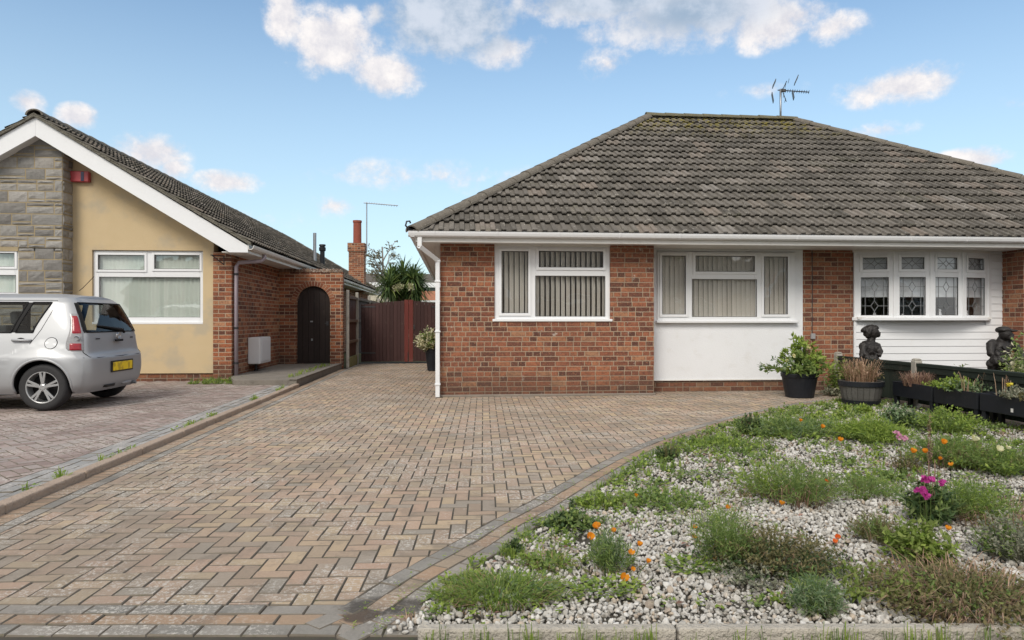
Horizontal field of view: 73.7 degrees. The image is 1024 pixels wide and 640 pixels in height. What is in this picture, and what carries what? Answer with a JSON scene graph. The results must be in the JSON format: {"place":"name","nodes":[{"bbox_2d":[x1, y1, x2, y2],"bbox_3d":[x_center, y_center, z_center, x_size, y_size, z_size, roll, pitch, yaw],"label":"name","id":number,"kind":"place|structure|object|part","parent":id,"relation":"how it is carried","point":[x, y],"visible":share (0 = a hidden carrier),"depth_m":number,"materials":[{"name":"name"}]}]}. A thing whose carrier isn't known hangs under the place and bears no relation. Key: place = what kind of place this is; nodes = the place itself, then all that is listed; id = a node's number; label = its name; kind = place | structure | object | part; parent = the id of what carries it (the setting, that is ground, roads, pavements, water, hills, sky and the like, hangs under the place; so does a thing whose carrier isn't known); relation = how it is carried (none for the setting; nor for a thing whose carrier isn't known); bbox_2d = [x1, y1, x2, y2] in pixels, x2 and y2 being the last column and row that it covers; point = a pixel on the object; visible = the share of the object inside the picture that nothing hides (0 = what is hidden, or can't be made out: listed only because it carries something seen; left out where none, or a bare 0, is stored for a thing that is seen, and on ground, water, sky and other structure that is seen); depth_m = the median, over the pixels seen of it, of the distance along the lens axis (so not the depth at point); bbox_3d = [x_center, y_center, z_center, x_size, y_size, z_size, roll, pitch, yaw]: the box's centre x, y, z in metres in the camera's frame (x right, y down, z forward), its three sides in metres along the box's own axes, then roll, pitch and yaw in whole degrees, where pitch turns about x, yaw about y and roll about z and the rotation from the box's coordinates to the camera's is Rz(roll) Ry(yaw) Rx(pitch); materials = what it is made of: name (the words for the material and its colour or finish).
{"place":"outdoors","nodes":[
{"label":"outdoors","id":0,"kind":"place"},
{"bbox_2d":[0,381,274,485],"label":"neighbour block paving","id":1,"kind":"structure","parent":0,"point":[33,441],"depth_m":7.76,"materials":[{"name":"grey brick"}]},
{"bbox_2d":[0,277,140,410],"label":"parked hatchback","id":2,"kind":"object","parent":1,"relation":"on","point":[58,355],"visible":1,"depth_m":8.49,"materials":[{"name":"silver metal"}]},
{"bbox_3d":[-6.420,-0.032,8.417,0.818,0.391,0.138,0,0,-5],"label":"rear door window","id":3,"kind":"part","parent":2,"relation":"part of","materials":[{"name":"black glass"}]},
{"bbox_3d":[-5.922,-0.032,8.459,0.377,0.391,0.138,0,0,-5],"label":"quarter window","id":4,"kind":"part","parent":2,"relation":"part of","materials":[{"name":"black glass"}]},
{"bbox_3d":[-6.536,-0.032,9.804,0.818,0.391,0.138,0,0,-5],"label":"rear door window","id":5,"kind":"part","parent":2,"relation":"part of","materials":[{"name":"glass"}]},
{"bbox_3d":[-6.038,-0.032,9.846,0.377,0.391,0.138,0,0,-5],"label":"quarter window","id":6,"kind":"part","parent":2,"relation":"part of","materials":[{"name":"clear glass"}]},
{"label":"rear window","id":7,"kind":"part","parent":2,"relation":"part of","materials":[{"name":"black glass"}]},
{"bbox_2d":[231,363,341,386],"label":"raised concrete path","id":8,"kind":"structure","parent":0,"point":[277,374],"depth_m":12.90,"materials":[{"name":"grey concrete"}]},
{"bbox_2d":[279,268,343,368],"bbox_3d":[-4.736,-0.032,16.171,1.458,2.364,0.260,0,0,-5],"label":"garden archway","id":9,"kind":"object","parent":8,"relation":"on","point":[311,315],"visible":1,"depth_m":16.11,"materials":[{"name":"red brick"}]},
{"bbox_2d":[297,286,329,362],"bbox_3d":[-4.684,0.113,16.156,0.770,1.815,0.058,0,0,-5],"label":"door","id":10,"kind":"structure","parent":9,"relation":"in","point":[313,304],"depth_m":16.15,"materials":[{"name":"wood"}]},
{"bbox_2d":[306,352,420,366],"bbox_3d":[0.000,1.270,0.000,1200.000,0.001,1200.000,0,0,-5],"label":"ground","id":11,"kind":"structure","parent":0,"point":[344,360],"depth_m":19.93,"materials":[{"name":"grey concrete"}]},
{"bbox_2d":[366,240,400,302],"bbox_3d":[-5.618,-1.205,30.980,2.094,4.956,2.403,0,0,41],"label":"birch tree","id":12,"kind":"object","parent":11,"relation":"on","point":[373,265],"visible":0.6,"depth_m":30.83,"materials":[{"name":"green plant"}]},
{"bbox_2d":[372,255,434,304],"bbox_3d":[-3.970,-0.593,25.325,2.510,3.732,2.863,0,0,-5],"label":"cordyline palm","id":13,"kind":"object","parent":11,"relation":"on","point":[406,284],"visible":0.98,"depth_m":24.98,"materials":[{"name":"green plant"}]},
{"bbox_2d":[418,623,1023,639],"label":"bed edging","id":14,"kind":"object","parent":11,"relation":"on","point":[689,631],"visible":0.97,"depth_m":2.43,"materials":[{"name":"concrete"}]},
{"bbox_2d":[834,352,1023,421],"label":"green fence","id":15,"kind":"object","parent":11,"relation":"on","point":[889,368],"visible":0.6,"depth_m":8.57,"materials":[{"name":"wood"}]},
{"label":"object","id":16,"kind":"structure","parent":11,"relation":"on","visible":0},
{"bbox_2d":[0,109,397,381],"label":"neighbour bungalow","id":17,"kind":"object","parent":16,"relation":"on","point":[185,276],"visible":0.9,"depth_m":12.50,"materials":[{"name":"beige paint"}]},
{"bbox_2d":[0,251,17,293],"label":"window","id":18,"kind":"structure","parent":17,"relation":"in","point":[8,259],"depth_m":12.08,"materials":[{"name":"white plastic"}]},
{"bbox_2d":[92,250,202,323],"bbox_3d":[-6.679,-0.597,12.554,1.974,1.347,0.147,0,0,-5],"label":"window","id":19,"kind":"structure","parent":17,"relation":"in","point":[151,287],"depth_m":12.59,"materials":[{"name":"white plastic"}]},
{"bbox_2d":[366,274,434,301],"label":"terraced house","id":20,"kind":"structure","parent":0,"point":[369,278],"depth_m":51.64,"materials":[{"name":"white brick"}]},
{"bbox_2d":[0,363,841,605],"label":"block paved driveway","id":21,"kind":"structure","parent":0,"point":[270,445],"depth_m":4.58,"materials":[{"name":"beige brick"}]},
{"bbox_2d":[413,325,434,370],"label":"potted shrub","id":22,"kind":"object","parent":21,"relation":"on","point":[426,342],"visible":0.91,"depth_m":15.37,"materials":[{"name":"beige plant"}]},
{"bbox_2d":[405,75,1023,397],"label":"semi detached bungalow","id":23,"kind":"object","parent":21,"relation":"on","point":[649,253],"visible":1,"depth_m":11.04,"materials":[{"name":"red brick"}]},
{"bbox_2d":[361,300,434,361],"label":"double driveway gate","id":24,"kind":"structure","parent":23,"relation":"attached to","point":[389,331],"depth_m":18.10,"materials":[{"name":"wood"}]},
{"bbox_2d":[492,246,612,321],"bbox_3d":[0.613,-0.543,10.390,1.830,1.142,0.166,0,0,-5],"label":"window","id":25,"kind":"structure","parent":23,"relation":"in","point":[533,271],"depth_m":10.41,"materials":[{"name":"white plastic"}]},
{"bbox_2d":[655,251,798,322],"bbox_3d":[3.455,-0.521,10.997,2.342,1.147,0.150,0,0,-5],"label":"window","id":26,"kind":"structure","parent":23,"relation":"in","point":[751,275],"depth_m":11.02,"materials":[{"name":"white plastic"}]},
{"bbox_2d":[852,250,991,319],"bbox_3d":[6.769,-0.566,11.285,2.420,1.147,0.560,0,0,-5],"label":"bow window","id":27,"kind":"structure","parent":23,"relation":"in","point":[892,274],"depth_m":11.14,"materials":[{"name":"white plastic"}]},
{"bbox_2d":[757,332,835,397],"bbox_3d":[4.242,0.654,10.143,1.175,0.992,0.759,0,0,-5],"label":"potted shrub","id":28,"kind":"object","parent":21,"relation":"on","point":[799,379],"visible":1,"depth_m":10.02,"materials":[{"name":"green plant"}]},
{"bbox_2d":[817,355,849,396],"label":"garden shrub","id":29,"kind":"object","parent":21,"relation":"on","point":[835,390],"visible":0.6,"depth_m":10.35,"materials":[{"name":"green plant"}]},
{"bbox_2d":[421,291,434,304],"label":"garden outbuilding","id":30,"kind":"structure","parent":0,"point":[431,297],"depth_m":33.23,"materials":[{"name":"orange brick"}]},
{"bbox_2d":[0,362,1023,639],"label":"driveway bedding","id":31,"kind":"object","parent":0,"point":[640,618],"depth_m":3.04,"materials":[{"name":"grey gravel"}]},
{"bbox_2d":[0,385,286,500],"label":"neighbour paving border","id":32,"kind":"object","parent":31,"relation":"on","point":[10,489],"visible":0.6,"depth_m":5.81,"materials":[{"name":"grey concrete"}]},
{"bbox_2d":[0,384,298,515],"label":"driveway kerb","id":33,"kind":"structure","parent":31,"relation":"on","point":[19,500],"depth_m":5.41,"materials":[{"name":"concrete"}]},
{"bbox_2d":[346,290,379,367],"bbox_3d":[-4.204,0.216,19.597,0.095,1.869,6.510,0,0,-5],"label":"timber side fence","id":34,"kind":"object","parent":31,"relation":"on","point":[353,323],"visible":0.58,"depth_m":17.34,"materials":[{"name":"wood"}]},
{"bbox_2d":[0,369,831,626],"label":"tan paving border","id":35,"kind":"object","parent":31,"relation":"on","point":[426,576],"visible":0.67,"depth_m":3.06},
{"bbox_2d":[0,364,835,639],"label":"grey paving border","id":36,"kind":"object","parent":31,"relation":"on","point":[322,626],"visible":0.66,"depth_m":2.72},
{"bbox_2d":[498,536,529,559],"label":"spiky weed","id":37,"kind":"object","parent":31,"relation":"on","point":[512,547],"visible":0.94,"depth_m":3.31,"materials":[{"name":"green plant"}]},
{"bbox_2d":[20,363,1023,639],"bbox_3d":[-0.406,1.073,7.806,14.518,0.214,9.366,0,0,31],"label":"ground weeds","id":38,"kind":"object","parent":31,"relation":"on","point":[712,427],"visible":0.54,"depth_m":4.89,"materials":[{"name":"green plant"}]},
{"bbox_2d":[543,504,595,533],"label":"leafy weed","id":39,"kind":"object","parent":31,"relation":"on","point":[572,518],"visible":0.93,"depth_m":3.72,"materials":[{"name":"green plant"}]},
{"bbox_2d":[569,498,573,509],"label":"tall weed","id":40,"kind":"object","parent":31,"relation":"on","point":[570,504],"visible":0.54,"depth_m":3.90,"materials":[{"name":"green plant"}]},
{"bbox_2d":[567,490,628,509],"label":"grass tuft","id":41,"kind":"object","parent":31,"relation":"on","point":[599,496],"visible":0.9,"depth_m":4.19,"materials":[{"name":"green plant"}]},
{"bbox_2d":[655,442,680,462],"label":"spiky weed","id":42,"kind":"object","parent":31,"relation":"on","point":[667,452],"visible":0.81,"depth_m":5.54,"materials":[{"name":"green plant"}]},
{"bbox_2d":[658,550,720,573],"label":"leafy weed","id":43,"kind":"object","parent":31,"relation":"on","point":[674,561],"visible":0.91,"depth_m":3.13,"materials":[{"name":"green plant"}]},
{"bbox_2d":[391,402,1018,622],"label":"dry grass","id":44,"kind":"structure","parent":31,"relation":"on","point":[878,461],"depth_m":4.84,"materials":[{"name":"plant"}]},
{"bbox_2d":[387,477,1023,633],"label":"white gravel","id":45,"kind":"structure","parent":31,"relation":"on","point":[540,616],"depth_m":3.15,"materials":[{"name":"white gravel"}]},
{"bbox_2d":[410,562,587,623],"bbox_3d":[-0.047,1.087,2.795,0.647,0.148,0.624,0,0,35],"label":"grass tuft","id":46,"kind":"object","parent":45,"relation":"on","point":[542,588],"visible":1,"depth_m":2.77,"materials":[{"name":"green plant"}]},
{"bbox_2d":[504,544,588,576],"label":"leafy weed","id":47,"kind":"object","parent":45,"relation":"on","point":[554,557],"visible":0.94,"depth_m":3.15,"materials":[{"name":"green plant"}]},
{"bbox_2d":[556,572,651,599],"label":"leafy weed","id":48,"kind":"object","parent":45,"relation":"on","point":[597,580],"visible":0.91,"depth_m":2.87,"materials":[{"name":"green plant"}]},
{"bbox_2d":[572,519,650,583],"bbox_3d":[0.449,1.026,3.058,0.338,0.250,0.388,0,0,-5],"label":"poppy plant","id":49,"kind":"object","parent":45,"relation":"on","point":[607,555],"visible":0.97,"depth_m":3.08,"materials":[{"name":"green plant"}]},
{"bbox_2d":[600,484,717,513],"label":"leafy weed","id":50,"kind":"object","parent":45,"relation":"on","point":[655,495],"visible":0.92,"depth_m":4.19,"materials":[{"name":"green plant"}]},
{"bbox_2d":[685,496,863,592],"bbox_3d":[1.175,0.984,3.142,0.772,0.331,0.683,0,0,-32],"label":"shrub","id":51,"kind":"object","parent":45,"relation":"on","point":[755,552],"visible":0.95,"depth_m":3.11,"materials":[{"name":"green plant"}]},
{"bbox_2d":[780,565,849,618],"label":"shrub","id":52,"kind":"object","parent":45,"relation":"on","point":[813,597],"visible":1,"depth_m":2.64,"materials":[{"name":"green plant"}]},
{"bbox_2d":[833,534,849,544],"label":"poppy seedling","id":53,"kind":"object","parent":45,"relation":"on","point":[838,536],"visible":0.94,"depth_m":3.49,"materials":[{"name":"orange plant"}]},
{"bbox_2d":[843,509,904,544],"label":"shrub","id":54,"kind":"object","parent":45,"relation":"on","point":[869,528],"visible":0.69,"depth_m":3.51,"materials":[{"name":"green plant"}]},
{"bbox_2d":[825,543,1023,639],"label":"shrub","id":55,"kind":"object","parent":45,"relation":"on","point":[903,581],"visible":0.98,"depth_m":2.73,"materials":[{"name":"green plant"}]},
{"bbox_2d":[925,473,1023,541],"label":"poppy plant","id":56,"kind":"object","parent":45,"relation":"on","point":[980,504],"visible":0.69,"depth_m":3.86,"materials":[{"name":"green plant"}]},
{"bbox_2d":[668,504,760,558],"bbox_3d":[1.010,1.082,3.653,0.483,0.149,0.856,0,0,36],"label":"grass tuft","id":57,"kind":"object","parent":31,"relation":"on","point":[705,519],"visible":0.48,"depth_m":3.80,"materials":[{"name":"green plant"}]},
{"bbox_2d":[664,432,778,454],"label":"leafy weed","id":58,"kind":"object","parent":31,"relation":"on","point":[734,443],"visible":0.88,"depth_m":6.07,"materials":[{"name":"green plant"}]},
{"bbox_2d":[452,407,1016,612],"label":"fallen leaves","id":59,"kind":"object","parent":31,"relation":"on","point":[678,601],"visible":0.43,"depth_m":3.45,"materials":[{"name":"brown plant"}]},
{"bbox_2d":[702,482,791,499],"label":"leafy weed","id":60,"kind":"object","parent":31,"relation":"on","point":[743,494],"visible":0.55,"depth_m":4.43,"materials":[{"name":"green plant"}]},
{"bbox_2d":[728,412,847,441],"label":"poppy plant","id":61,"kind":"object","parent":31,"relation":"on","point":[793,427],"visible":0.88,"depth_m":6.66,"materials":[{"name":"green plant"}]},
{"bbox_2d":[731,449,854,510],"bbox_3d":[1.776,0.990,4.290,0.714,0.324,0.752,0,0,-5],"label":"poppy plant","id":62,"kind":"object","parent":31,"relation":"on","point":[812,490],"visible":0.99,"depth_m":4.26,"materials":[{"name":"green plant"}]},
{"bbox_2d":[607,401,1023,487],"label":"white gravel","id":63,"kind":"structure","parent":31,"relation":"on","point":[788,453],"depth_m":5.61,"materials":[{"name":"white gravel"}]},
{"bbox_2d":[666,466,760,480],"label":"leafy weed","id":64,"kind":"object","parent":63,"relation":"on","point":[697,471],"visible":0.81,"depth_m":4.99,"materials":[{"name":"green plant"}]},
{"bbox_2d":[732,412,762,434],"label":"spiky weed","id":65,"kind":"object","parent":63,"relation":"on","point":[749,420],"visible":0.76,"depth_m":6.82,"materials":[{"name":"green plant"}]},
{"bbox_2d":[837,357,887,406],"bbox_3d":[4.662,0.827,9.143,0.686,0.647,0.741,0,0,-34],"label":"planted tub","id":66,"kind":"object","parent":31,"relation":"on","point":[861,384],"visible":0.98,"depth_m":8.98,"materials":[{"name":"grey wood"}]},
{"bbox_2d":[854,403,873,413],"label":"leafy weed","id":67,"kind":"object","parent":31,"relation":"on","point":[862,408],"visible":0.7,"depth_m":8.33,"materials":[{"name":"green plant"}]},
{"bbox_2d":[818,469,913,500],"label":"poppy plant","id":68,"kind":"object","parent":31,"relation":"on","point":[861,483],"visible":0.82,"depth_m":4.43,"materials":[{"name":"green plant"}]},
{"bbox_2d":[828,411,920,443],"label":"poppy plant","id":69,"kind":"object","parent":31,"relation":"on","point":[874,430],"visible":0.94,"depth_m":6.33,"materials":[{"name":"green plant"}]},
{"bbox_2d":[878,401,919,426],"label":"shrub","id":70,"kind":"object","parent":31,"relation":"on","point":[898,415],"visible":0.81,"depth_m":7.24,"materials":[{"name":"green plant"}]},
{"bbox_2d":[889,414,933,476],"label":"flowering plant","id":71,"kind":"object","parent":31,"relation":"on","point":[913,450],"visible":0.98,"depth_m":5.05,"materials":[{"name":"green plant"}]},
{"bbox_2d":[876,513,963,569],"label":"leafy shrub","id":72,"kind":"object","parent":31,"relation":"on","point":[918,542],"visible":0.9,"depth_m":3.19,"materials":[{"name":"green plant"}]},
{"bbox_2d":[893,370,949,412],"bbox_3d":[5.128,0.894,8.568,0.604,0.512,0.761,0,0,-5],"label":"trough planter","id":73,"kind":"object","parent":31,"relation":"on","point":[916,387],"visible":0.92,"depth_m":8.54,"materials":[{"name":"black plastic"}]},
{"bbox_2d":[894,459,965,534],"bbox_3d":[2.311,0.976,3.707,0.362,0.361,0.665,0,0,19],"label":"flowering plant","id":74,"kind":"object","parent":31,"relation":"on","point":[931,501],"visible":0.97,"depth_m":3.80,"materials":[{"name":"green plant"}]},
{"bbox_2d":[904,403,997,434],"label":"shrub","id":75,"kind":"object","parent":31,"relation":"on","point":[943,421],"visible":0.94,"depth_m":6.93,"materials":[{"name":"green plant"}]},
{"bbox_2d":[891,428,1015,470],"bbox_3d":[3.472,1.006,5.383,0.889,0.300,0.916,0,0,-5],"label":"poppy plant","id":76,"kind":"object","parent":31,"relation":"on","point":[941,447],"visible":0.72,"depth_m":5.32,"materials":[{"name":"green plant"}]},
{"bbox_2d":[932,372,996,423],"bbox_3d":[5.185,0.866,7.850,0.504,0.568,0.698,0,0,-5],"label":"trough planter","id":77,"kind":"object","parent":31,"relation":"on","point":[958,391],"visible":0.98,"depth_m":7.79,"materials":[{"name":"black plastic"}]},
{"bbox_2d":[945,434,1023,481],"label":"evening primrose","id":78,"kind":"object","parent":31,"relation":"on","point":[1005,466],"visible":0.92,"depth_m":5.02,"materials":[{"name":"green plant"}]},
{"bbox_2d":[964,506,1023,562],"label":"shrub","id":79,"kind":"object","parent":31,"relation":"on","point":[997,542],"visible":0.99,"depth_m":3.26,"materials":[{"name":"green plant"}]},
{"bbox_2d":[980,373,1023,423],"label":"trough planter","id":80,"kind":"object","parent":31,"relation":"on","point":[1003,403],"visible":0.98,"depth_m":7.16,"materials":[{"name":"black plastic"}]},
{"bbox_2d":[0,0,1023,273],"label":"sky","id":81,"kind":"structure","parent":0,"point":[294,116],"materials":[{"name":"blue"}]},
{"bbox_2d":[881,397,1023,427],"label":"neighbour garden ground","id":82,"kind":"structure","parent":0,"point":[927,406],"depth_m":8.49,"materials":[{"name":"soil"}]},
{"bbox_2d":[857,324,882,397],"bbox_3d":[5.344,0.620,10.197,0.501,1.107,0.481,0,0,-5],"label":"garden statue","id":83,"kind":"object","parent":82,"relation":"on","point":[870,348],"visible":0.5,"depth_m":10.15,"materials":[{"name":"stone"}]},
{"bbox_2d":[986,326,1023,371],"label":"garden statue","id":84,"kind":"object","parent":82,"relation":"on","point":[999,344],"visible":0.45,"depth_m":9.52,"materials":[{"name":"stone"}]},
{"bbox_2d":[998,332,1023,372],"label":"garden shrub","id":85,"kind":"object","parent":82,"relation":"on","point":[1015,363],"visible":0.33,"depth_m":8.79,"materials":[{"name":"green plant"}]}
]}

